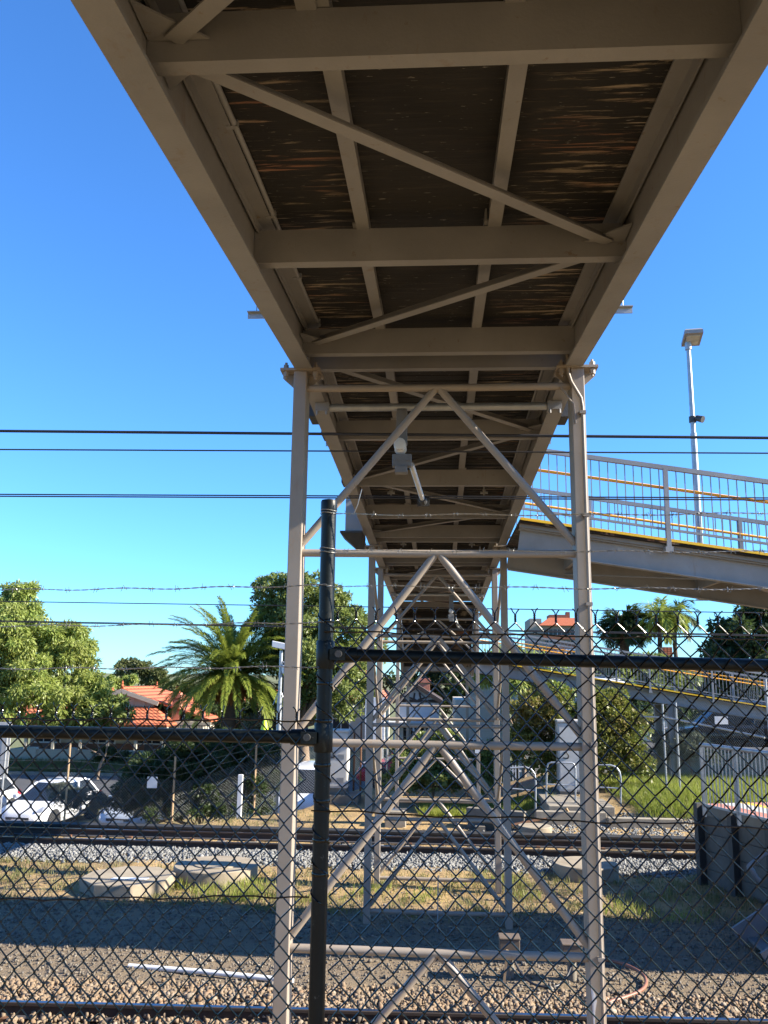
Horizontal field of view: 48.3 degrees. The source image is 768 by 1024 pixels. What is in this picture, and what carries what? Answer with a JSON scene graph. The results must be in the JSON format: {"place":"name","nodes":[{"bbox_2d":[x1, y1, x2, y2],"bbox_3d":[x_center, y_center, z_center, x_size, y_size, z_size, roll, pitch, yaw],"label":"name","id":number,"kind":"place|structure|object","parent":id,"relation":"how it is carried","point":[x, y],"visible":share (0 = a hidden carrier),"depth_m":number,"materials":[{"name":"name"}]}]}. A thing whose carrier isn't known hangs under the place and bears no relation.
{"place":"outdoors","nodes":[
{"label":"outdoors","id":0,"kind":"place"},
{"bbox_2d":[111,877,147,879],"bbox_3d":[-4.310,6.207,14.502,0.630,0.006,0.160,0,-11,4],"label":"paper sheet","id":1,"kind":"object","parent":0,"point":[129,878],"visible":1,"depth_m":14.49,"materials":[{"name":"paper"}]},
{"bbox_2d":[7,774,364,798],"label":"road","id":2,"kind":"structure","parent":0,"point":[93,780],"depth_m":41.50,"materials":[{"name":"asphalt"}]},
{"bbox_2d":[0,673,767,1023],"bbox_3d":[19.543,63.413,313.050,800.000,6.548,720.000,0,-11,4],"label":"ground","id":3,"kind":"structure","parent":0,"point":[350,981],"depth_m":12.47,"materials":[{"name":"gravel"}]},
{"bbox_2d":[0,722,11,813],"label":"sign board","id":4,"kind":"object","parent":3,"relation":"on","point":[4,759],"visible":0.5,"depth_m":26.78,"materials":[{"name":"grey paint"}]},
{"bbox_2d":[0,777,20,808],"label":"parked car","id":5,"kind":"object","parent":3,"relation":"on","point":[7,794],"visible":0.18,"depth_m":30.79,"materials":[{"name":"white paint"}]},
{"bbox_2d":[0,777,98,821],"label":"parked car","id":6,"kind":"object","parent":3,"relation":"on","point":[32,790],"visible":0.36,"depth_m":28.68,"materials":[{"name":"white paint"}]},
{"bbox_2d":[0,579,115,725],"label":"broadleaf tree","id":7,"kind":"object","parent":3,"relation":"on","point":[56,646],"visible":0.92,"depth_m":42.67,"materials":[{"name":"green plant"}]},
{"bbox_2d":[44,780,108,821],"bbox_3d":[-8.678,8.631,24.035,1.915,2.192,1.091,3,-11,-10],"label":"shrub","id":8,"kind":"object","parent":3,"relation":"on","point":[83,793],"visible":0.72,"depth_m":23.98,"materials":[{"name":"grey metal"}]},
{"bbox_2d":[9,744,154,761],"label":"garden wall","id":9,"kind":"structure","parent":3,"relation":"on","point":[35,751],"depth_m":47.41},
{"bbox_2d":[39,693,136,779],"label":"broadleaf tree","id":10,"kind":"object","parent":3,"relation":"on","point":[119,703],"visible":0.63,"depth_m":42.13,"materials":[{"name":"green plant"}]},
{"bbox_2d":[8,680,218,750],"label":"tiled house","id":11,"kind":"structure","parent":3,"relation":"on","point":[140,697],"depth_m":51.54,"materials":[{"name":"tile"}]},
{"bbox_2d":[34,739,60,742],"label":"window","id":12,"kind":"structure","parent":11,"relation":"in","point":[39,740],"depth_m":51.90,"materials":[{"name":"glass"}]},
{"bbox_2d":[138,741,161,744],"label":"window","id":13,"kind":"structure","parent":11,"relation":"in","point":[139,742],"depth_m":51.50,"materials":[{"name":"glass"}]},
{"bbox_2d":[90,745,141,763],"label":"garden bush","id":14,"kind":"object","parent":3,"relation":"on","point":[112,752],"visible":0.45,"depth_m":46.37,"materials":[{"name":"green plant"}]},
{"bbox_2d":[104,673,139,689],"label":"umbrella tree","id":15,"kind":"object","parent":3,"relation":"on","point":[131,680],"visible":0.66,"depth_m":89.66,"materials":[{"name":"green plant"}]},
{"bbox_2d":[78,866,175,899],"bbox_3d":[-4.411,6.411,14.734,1.478,0.300,1.478,0,-11,4],"label":"concrete manhole","id":16,"kind":"object","parent":3,"relation":"on","point":[165,879],"visible":0.62,"depth_m":14.37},
{"bbox_2d":[8,757,265,772],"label":"verge grass","id":17,"kind":"structure","parent":3,"relation":"on","point":[61,764],"depth_m":45.12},
{"bbox_2d":[112,656,169,687],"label":"umbrella tree","id":18,"kind":"object","parent":3,"relation":"on","point":[147,677],"visible":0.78,"depth_m":97.04,"materials":[{"name":"green plant"}]},
{"bbox_2d":[99,792,188,823],"bbox_3d":[-8.226,10.091,29.765,2.040,1.530,4.235,-1,-11,10],"label":"parked car","id":19,"kind":"object","parent":3,"relation":"on","point":[120,818],"visible":0.12,"depth_m":27.77,"materials":[{"name":"silver metal"}]},
{"bbox_2d":[0,728,314,823],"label":"wire fence","id":20,"kind":"object","parent":3,"relation":"on","point":[173,790],"visible":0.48,"depth_m":23.75,"materials":[{"name":"metal"}]},
{"bbox_2d":[147,777,157,787],"bbox_3d":[-6.396,7.462,23.635,0.280,0.300,0.012,0,-11,4],"label":"sign plate","id":21,"kind":"object","parent":20,"relation":"attached to","point":[151,782],"visible":1,"depth_m":23.63,"materials":[{"name":"white paint"}]},
{"bbox_2d":[158,680,203,694],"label":"umbrella tree","id":22,"kind":"object","parent":3,"relation":"on","point":[172,688],"visible":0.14,"depth_m":90.95,"materials":[{"name":"green plant"}]},
{"bbox_2d":[8,771,357,780],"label":"kerb","id":23,"kind":"structure","parent":3,"relation":"on","point":[56,773],"depth_m":43.95,"materials":[{"name":"concrete"}]},
{"bbox_2d":[105,726,303,824],"bbox_3d":[-5.230,8.303,25.088,5.669,3.963,3.315,6,-12,-24],"label":"leafy shrub","id":24,"kind":"object","parent":3,"relation":"on","point":[182,751],"visible":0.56,"depth_m":24.55,"materials":[{"name":"green plant"}]},
{"bbox_2d":[127,963,293,982],"bbox_3d":[-2.136,5.632,10.467,2.153,0.074,0.062,-2,-11,12],"label":"plastic pipe","id":25,"kind":"object","parent":3,"relation":"on","point":[211,972],"visible":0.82,"depth_m":10.46,"materials":[{"name":"white paint"}]},
{"bbox_2d":[0,1010,430,1023],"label":"ballast","id":26,"kind":"structure","parent":3,"relation":"on","point":[98,1018],"depth_m":8.94,"materials":[{"name":"gravel"}]},
{"bbox_2d":[173,856,257,888],"bbox_3d":[-3.059,6.564,15.598,1.520,0.346,1.520,0,-11,4],"label":"concrete manhole","id":27,"kind":"object","parent":3,"relation":"on","point":[213,868],"visible":0.72,"depth_m":15.21,"materials":[{"name":"concrete"}]},
{"bbox_2d":[146,596,310,729],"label":"date palm","id":28,"kind":"object","parent":3,"relation":"on","point":[230,689],"visible":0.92,"depth_m":43.67,"materials":[{"name":"green plant"}]},
{"bbox_2d":[236,774,242,817],"bbox_3d":[-4.010,8.013,23.792,0.130,1.386,0.100,0,-11,4],"label":"marker post","id":29,"kind":"object","parent":3,"relation":"on","point":[239,795],"visible":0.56,"depth_m":23.77,"materials":[{"name":"white paint"}]},
{"bbox_2d":[199,688,282,728],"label":"garden tree","id":30,"kind":"object","parent":3,"relation":"on","point":[247,710],"visible":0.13,"depth_m":48.71,"materials":[{"name":"green plant"}]},
{"bbox_2d":[235,711,282,729],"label":"garden tree","id":31,"kind":"object","parent":3,"relation":"on","point":[249,724],"visible":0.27,"depth_m":43.62,"materials":[{"name":"green plant"}]},
{"bbox_2d":[182,809,352,827],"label":"weeds","id":32,"kind":"object","parent":3,"relation":"on","point":[232,819],"visible":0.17,"depth_m":22.17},
{"bbox_2d":[272,641,284,813],"bbox_3d":[-3.610,7.700,29.343,0.620,6.490,0.400,0,-11,4],"label":"light pole","id":33,"kind":"object","parent":3,"relation":"on","point":[279,645],"visible":0.47,"depth_m":29.61,"materials":[{"name":"metal"}]},
{"bbox_2d":[278,761,314,813],"bbox_3d":[-2.696,10.382,31.814,2.120,1.880,4.735,-1,-11,8],"label":"parked van","id":34,"kind":"object","parent":3,"relation":"on","point":[306,782],"visible":0.11,"depth_m":30.72,"materials":[{"name":"white paint"}]},
{"bbox_2d":[238,569,388,762],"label":"broadleaf tree","id":35,"kind":"object","parent":3,"relation":"on","point":[355,674],"visible":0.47,"depth_m":44.61,"materials":[{"name":"green plant"}]},
{"bbox_2d":[330,791,360,804],"bbox_3d":[-1.320,8.750,25.879,1.160,0.498,1.100,0,-11,4],"label":"cabinet footing","id":36,"kind":"object","parent":3,"relation":"on","point":[341,799],"visible":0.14,"depth_m":25.37,"materials":[{"name":"concrete"}]},
{"bbox_2d":[330,728,350,794],"bbox_3d":[-1.407,7.582,26.087,0.720,1.872,0.813,0,-11,4],"label":"equipment cabinet","id":37,"kind":"object","parent":36,"relation":"on","point":[342,755],"visible":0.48,"depth_m":25.75,"materials":[{"name":"metal"}]},
{"bbox_2d":[0,820,694,842],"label":"railway track","id":38,"kind":"object","parent":3,"relation":"on","point":[436,833],"visible":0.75,"depth_m":19.88,"materials":[{"name":"brown metal"}]},
{"bbox_2d":[0,826,695,859],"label":"railway track","id":39,"kind":"structure","parent":3,"relation":"on","point":[668,849],"depth_m":18.68,"materials":[{"name":"metal"}]},
{"bbox_2d":[0,842,696,878],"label":"ballast","id":40,"kind":"structure","parent":3,"relation":"on","point":[91,854],"depth_m":17.15,"materials":[{"name":"gravel"}]},
{"bbox_2d":[8,835,695,852],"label":"ballast","id":41,"kind":"structure","parent":3,"relation":"on","point":[266,841],"depth_m":18.98,"materials":[{"name":"gravel"}]},
{"bbox_2d":[331,670,392,749],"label":"tiled house","id":42,"kind":"structure","parent":3,"relation":"on","point":[352,724],"depth_m":62.87,"materials":[{"name":"beige tile"}]},
{"bbox_2d":[332,718,349,728],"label":"window","id":43,"kind":"structure","parent":42,"relation":"in","point":[336,722],"depth_m":62.87,"materials":[{"name":"glass"}]},
{"bbox_2d":[365,697,384,758],"bbox_3d":[-0.360,9.422,32.962,0.768,4.466,0.150,0,-11,4],"label":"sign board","id":44,"kind":"object","parent":3,"relation":"on","point":[383,729],"visible":0.04,"depth_m":33.12,"materials":[{"name":"white paint"}]},
{"bbox_2d":[0,860,752,934],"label":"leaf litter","id":45,"kind":"object","parent":3,"relation":"on","point":[390,899],"visible":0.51,"depth_m":13.90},
{"bbox_2d":[0,855,766,932],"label":"weeds","id":46,"kind":"object","parent":3,"relation":"on","point":[475,908],"visible":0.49,"depth_m":14.52,"materials":[{"name":"plant"}]},
{"bbox_2d":[0,489,767,1023],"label":"chain link fence","id":47,"kind":"object","parent":3,"relation":"on","point":[318,737],"visible":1,"depth_m":2.94,"materials":[{"name":"metal"}]},
{"bbox_2d":[0,864,767,1001],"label":"gravel","id":48,"kind":"structure","parent":3,"relation":"on","point":[210,959],"depth_m":11.86,"materials":[{"name":"gravel"}]},
{"bbox_2d":[0,1000,767,1023],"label":"railway track","id":49,"kind":"structure","parent":3,"relation":"on","point":[110,1010],"depth_m":8.99,"materials":[{"name":"metal"}]},
{"bbox_2d":[0,974,767,1023],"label":"ballast","id":50,"kind":"structure","parent":3,"relation":"on","point":[510,1003],"depth_m":9.57,"materials":[{"name":"gravel"}]},
{"bbox_2d":[356,753,462,788],"bbox_3d":[1.085,8.820,29.850,4.085,1.500,2.040,1,-11,1],"label":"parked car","id":51,"kind":"object","parent":3,"relation":"on","point":[363,772],"visible":0.13,"depth_m":29.09,"materials":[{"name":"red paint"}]},
{"bbox_2d":[389,678,442,751],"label":"gabled house","id":52,"kind":"structure","parent":3,"relation":"on","point":[416,697],"depth_m":54.53,"materials":[{"name":"white paint"}]},
{"bbox_2d":[402,727,424,739],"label":"window","id":53,"kind":"structure","parent":52,"relation":"in","point":[403,728],"depth_m":54.32,"materials":[{"name":"glass"}]},
{"bbox_2d":[201,790,639,833],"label":"leaf litter","id":54,"kind":"object","parent":3,"relation":"on","point":[384,827],"visible":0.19,"depth_m":22.36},
{"bbox_2d":[385,610,481,827],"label":"trestle pier","id":55,"kind":"structure","parent":3,"relation":"on","point":[399,824],"depth_m":22.55,"materials":[{"name":"beige paint"}]},
{"bbox_2d":[406,678,468,796],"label":"trestle pier","id":56,"kind":"structure","parent":3,"relation":"on","point":[467,713],"depth_m":27.43,"materials":[{"name":"beige paint"}]},
{"bbox_2d":[363,542,512,929],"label":"trestle pier","id":57,"kind":"structure","parent":3,"relation":"on","point":[373,764],"depth_m":13.64,"materials":[{"name":"beige paint"}]},
{"bbox_2d":[272,354,606,1023],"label":"trestle pier","id":58,"kind":"structure","parent":3,"relation":"on","point":[575,380],"depth_m":6.15,"materials":[{"name":"beige paint"}]},
{"bbox_2d":[71,0,767,676],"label":"footbridge","id":59,"kind":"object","parent":58,"relation":"on","point":[381,192],"visible":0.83,"depth_m":4.23,"materials":[{"name":"beige metal"}]},
{"bbox_2d":[391,593,483,628],"bbox_3d":[1.219,2.259,19.523,2.100,0.774,0.840,0,-11,4],"label":"wire support","id":60,"kind":"object","parent":59,"relation":"hanging from","point":[451,615],"visible":0.84,"depth_m":19.31,"materials":[{"name":"metal"}]},
{"bbox_2d":[0,620,767,636],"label":"overhead cable","id":61,"kind":"object","parent":60,"relation":"hanging from","point":[387,627],"visible":0.68,"depth_m":19.36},
{"bbox_2d":[0,601,767,612],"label":"overhead cable","id":62,"kind":"object","parent":60,"relation":"attached to","point":[367,606],"visible":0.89,"depth_m":19.43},
{"bbox_2d":[315,401,561,506],"bbox_3d":[0.469,-0.510,7.505,2.100,0.774,0.840,0,-11,4],"label":"wire support","id":63,"kind":"object","parent":59,"relation":"hanging from","point":[402,462],"visible":0.99,"depth_m":7.30,"materials":[{"name":"metal"}]},
{"bbox_2d":[0,430,767,438],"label":"overhead cable","id":64,"kind":"object","parent":63,"relation":"attached to","point":[389,434],"visible":0.93,"depth_m":7.38,"materials":[{"name":"metal"}]},
{"bbox_2d":[0,449,767,453],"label":"overhead cable","id":65,"kind":"object","parent":63,"relation":"hanging from","point":[392,451],"visible":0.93,"depth_m":7.51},
{"bbox_2d":[0,494,767,500],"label":"overhead cable","id":66,"kind":"object","parent":63,"relation":"hanging from","point":[384,497],"visible":0.91,"depth_m":8.11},
{"bbox_2d":[383,670,501,723],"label":"garden hedge","id":67,"kind":"object","parent":3,"relation":"on","point":[435,677],"visible":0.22,"depth_m":67.50,"materials":[{"name":"green plant"}]},
{"bbox_2d":[170,867,715,924],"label":"grass tufts","id":68,"kind":"object","parent":3,"relation":"on","point":[252,887],"visible":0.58,"depth_m":14.21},
{"bbox_2d":[381,728,514,797],"bbox_3d":[1.943,7.696,25.655,3.894,2.644,2.565,-4,-12,23],"label":"leafy shrub","id":69,"kind":"object","parent":3,"relation":"on","point":[445,779],"visible":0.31,"depth_m":25.34,"materials":[{"name":"green plant"}]},
{"bbox_2d":[350,715,552,798],"bbox_3d":[2.094,7.555,26.368,6.300,2.927,0.440,-1,-11,10],"label":"wire fence","id":70,"kind":"object","parent":3,"relation":"on","point":[386,767],"visible":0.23,"depth_m":26.59,"materials":[{"name":"metal"}]},
{"bbox_2d":[452,686,502,778],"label":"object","id":71,"kind":"structure","parent":3,"relation":"on","point":[485,734],"depth_m":45.57,"materials":[{"name":"grey concrete"}]},
{"bbox_2d":[414,787,558,817],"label":"long grass","id":72,"kind":"structure","parent":3,"relation":"on","point":[528,802],"depth_m":23.89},
{"bbox_2d":[498,933,520,978],"bbox_3d":[1.546,5.532,10.553,0.261,0.581,0.236,0,-11,4],"label":"signal box","id":73,"kind":"object","parent":3,"relation":"on","point":[504,940],"visible":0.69,"depth_m":10.49,"materials":[{"name":"metal"}]},
{"bbox_2d":[472,644,575,777],"bbox_3d":[6.237,9.344,38.609,5.174,7.272,3.348,0,-11,4],"label":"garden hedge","id":74,"kind":"object","parent":3,"relation":"on","point":[523,686],"visible":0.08,"depth_m":38.42,"materials":[{"name":"green plant"}]},
{"bbox_2d":[518,823,551,832],"bbox_3d":[3.590,7.596,20.385,0.800,0.260,0.800,0,-11,4],"label":"concrete manhole","id":75,"kind":"object","parent":3,"relation":"on","point":[531,827],"visible":0.57,"depth_m":20.15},
{"bbox_2d":[513,960,572,987],"bbox_3d":[1.918,5.549,10.292,0.728,0.223,0.324,-1,-11,8],"label":"cable loop","id":76,"kind":"object","parent":3,"relation":"on","point":[535,984],"visible":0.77,"depth_m":10.29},
{"bbox_2d":[525,612,574,652],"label":"house","id":77,"kind":"structure","parent":3,"relation":"on","point":[565,622],"depth_m":225.91,"materials":[{"name":"grey brick"}]},
{"bbox_2d":[540,642,574,668],"bbox_3d":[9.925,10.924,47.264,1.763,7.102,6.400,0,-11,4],"label":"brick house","id":78,"kind":"structure","parent":3,"relation":"on","point":[562,648],"depth_m":44.96,"materials":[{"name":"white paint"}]},
{"bbox_2d":[511,674,624,778],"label":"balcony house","id":79,"kind":"structure","parent":3,"relation":"on","point":[527,756],"depth_m":40.42,"materials":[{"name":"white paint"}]},
{"bbox_2d":[559,939,582,981],"bbox_3d":[2.290,5.536,10.446,0.251,0.550,0.236,0,-11,4],"label":"signal box","id":80,"kind":"object","parent":3,"relation":"on","point":[565,945],"visible":0.45,"depth_m":10.39,"materials":[{"name":"metal"}]},
{"bbox_2d":[466,789,682,830],"bbox_3d":[4.813,8.047,22.929,5.289,0.745,4.000,0,-11,4],"label":"concrete apron","id":81,"kind":"object","parent":3,"relation":"on","point":[550,806],"visible":0.31,"depth_m":21.28,"materials":[{"name":"concrete"}]},
{"bbox_2d":[510,766,536,808],"bbox_3d":[3.534,7.223,22.149,0.824,1.257,0.048,0,-11,4],"label":"hand railing","id":82,"kind":"object","parent":81,"relation":"on","point":[531,769],"visible":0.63,"depth_m":22.16,"materials":[{"name":"metal"}]},
{"bbox_2d":[545,761,575,802],"bbox_3d":[4.569,6.977,22.133,0.816,1.012,0.048,0,-11,4],"label":"hand railing","id":83,"kind":"object","parent":81,"relation":"on","point":[574,785],"visible":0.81,"depth_m":22.12,"materials":[{"name":"metal"}]},
{"bbox_2d":[555,719,579,794],"bbox_3d":[5.395,6.927,24.107,1.078,2.108,0.713,0,-11,4],"label":"equipment cabinet","id":84,"kind":"object","parent":81,"relation":"on","point":[567,734],"visible":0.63,"depth_m":23.84,"materials":[{"name":"metal"}]},
{"bbox_2d":[599,764,621,806],"bbox_3d":[5.746,7.031,22.049,0.754,1.038,0.048,0,-11,4],"label":"hand railing","id":85,"kind":"object","parent":81,"relation":"on","point":[618,770],"visible":0.63,"depth_m":22.03,"materials":[{"name":"metal"}]},
{"bbox_2d":[500,679,657,783],"bbox_3d":[5.617,6.679,25.336,4.603,3.450,2.667,0,-11,4],"label":"leafy shrub","id":86,"kind":"object","parent":3,"relation":"on","point":[609,736],"visible":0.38,"depth_m":24.74,"materials":[{"name":"green plant"}]},
{"bbox_2d":[464,812,694,835],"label":"ballast","id":87,"kind":"structure","parent":3,"relation":"on","point":[634,832],"depth_m":20.71,"materials":[{"name":"gravel"}]},
{"bbox_2d":[553,856,618,884],"bbox_3d":[3.771,6.736,16.007,1.200,0.350,1.200,0,-11,4],"label":"concrete manhole","id":88,"kind":"object","parent":3,"relation":"on","point":[561,866],"visible":0.49,"depth_m":15.69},
{"bbox_2d":[583,959,647,1004],"bbox_3d":[2.826,5.589,9.984,0.711,0.042,2.348,0,-11,4],"label":"cable","id":89,"kind":"object","parent":3,"relation":"on","point":[643,987],"visible":0.56,"depth_m":10.30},
{"bbox_2d":[471,628,767,777],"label":"access ramp","id":90,"kind":"structure","parent":3,"relation":"on","point":[649,693],"depth_m":26.76,"materials":[{"name":"yellow paint"}]},
{"bbox_2d":[595,605,650,739],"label":"fan palm","id":91,"kind":"object","parent":3,"relation":"on","point":[626,621],"visible":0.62,"depth_m":59.85,"materials":[{"name":"green plant"}]},
{"bbox_2d":[506,449,767,609],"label":"access ramp","id":92,"kind":"structure","parent":3,"relation":"on","point":[723,571],"depth_m":11.49,"materials":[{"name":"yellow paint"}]},
{"bbox_2d":[574,650,702,740],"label":"garden hedge","id":93,"kind":"object","parent":3,"relation":"on","point":[660,677],"visible":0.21,"depth_m":41.56,"materials":[{"name":"green plant"}]},
{"bbox_2d":[630,595,691,653],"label":"fan palm","id":94,"kind":"object","parent":3,"relation":"on","point":[663,620],"visible":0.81,"depth_m":59.08,"materials":[{"name":"green plant"}]},
{"bbox_2d":[642,670,696,740],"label":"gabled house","id":95,"kind":"structure","parent":3,"relation":"on","point":[666,713],"depth_m":56.44,"materials":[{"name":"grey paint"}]},
{"bbox_2d":[645,597,701,656],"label":"fan palm","id":96,"kind":"object","parent":3,"relation":"on","point":[692,620],"visible":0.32,"depth_m":60.88,"materials":[{"name":"green plant"}]},
{"bbox_2d":[648,724,723,776],"bbox_3d":[9.365,7.628,26.528,2.367,2.134,1.468,-3,-12,16],"label":"leafy shrub","id":97,"kind":"object","parent":3,"relation":"on","point":[694,741],"visible":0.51,"depth_m":26.43,"materials":[{"name":"green plant"}]},
{"bbox_2d":[681,328,706,600],"bbox_3d":[5.243,-0.831,14.260,0.324,4.582,0.465,-2,-11,11],"label":"light pole","id":98,"kind":"object","parent":3,"relation":"on","point":[691,338],"visible":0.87,"depth_m":14.46,"materials":[{"name":"metal"}]},
{"bbox_2d":[638,679,767,788],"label":"chain link fence","id":99,"kind":"object","parent":3,"relation":"on","point":[676,719],"visible":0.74,"depth_m":23.31,"materials":[{"name":"metal"}]},
{"bbox_2d":[654,752,767,776],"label":"retaining wall","id":100,"kind":"structure","parent":3,"relation":"on","point":[688,771],"depth_m":27.26,"materials":[{"name":"concrete"}]},
{"bbox_2d":[690,605,767,713],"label":"broadleaf tree","id":101,"kind":"object","parent":3,"relation":"on","point":[750,625],"visible":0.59,"depth_m":48.85,"materials":[{"name":"green plant"}]},
{"bbox_2d":[693,802,767,903],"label":"station platform","id":102,"kind":"structure","parent":3,"relation":"on","point":[732,848],"depth_m":14.86,"materials":[{"name":"concrete"}]},
{"bbox_2d":[699,743,767,825],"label":"platform railing","id":103,"kind":"object","parent":102,"relation":"on","point":[738,812],"visible":0.81,"depth_m":14.12,"materials":[{"name":"metal"}]},
{"bbox_2d":[731,849,767,964],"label":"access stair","id":104,"kind":"object","parent":3,"relation":"on","point":[759,923],"visible":0.79,"depth_m":11.90,"materials":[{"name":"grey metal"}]},
{"bbox_2d":[0,0,767,676],"label":"sky","id":105,"kind":"structure","parent":0,"point":[121,309],"materials":[{"name":"blue"}]},
{"bbox_2d":[598,771,767,820],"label":"long grass","id":106,"kind":"structure","parent":0,"point":[644,796],"depth_m":22.99,"materials":[{"name":"plant"}]},
{"bbox_2d":[613,741,767,772],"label":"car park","id":107,"kind":"structure","parent":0,"point":[651,745],"depth_m":30.67,"materials":[{"name":"asphalt"}]},
{"bbox_2d":[629,683,700,726],"bbox_3d":[13.128,8.357,34.950,7.092,2.715,3.144,0,-11,4],"label":"leafy shrub","id":108,"kind":"object","parent":107,"relation":"on","point":[637,704],"visible":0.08,"depth_m":34.68,"materials":[{"name":"green plant"}]},
{"bbox_2d":[665,700,767,752],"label":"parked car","id":109,"kind":"object","parent":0,"point":[740,739],"visible":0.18,"depth_m":28.98,"materials":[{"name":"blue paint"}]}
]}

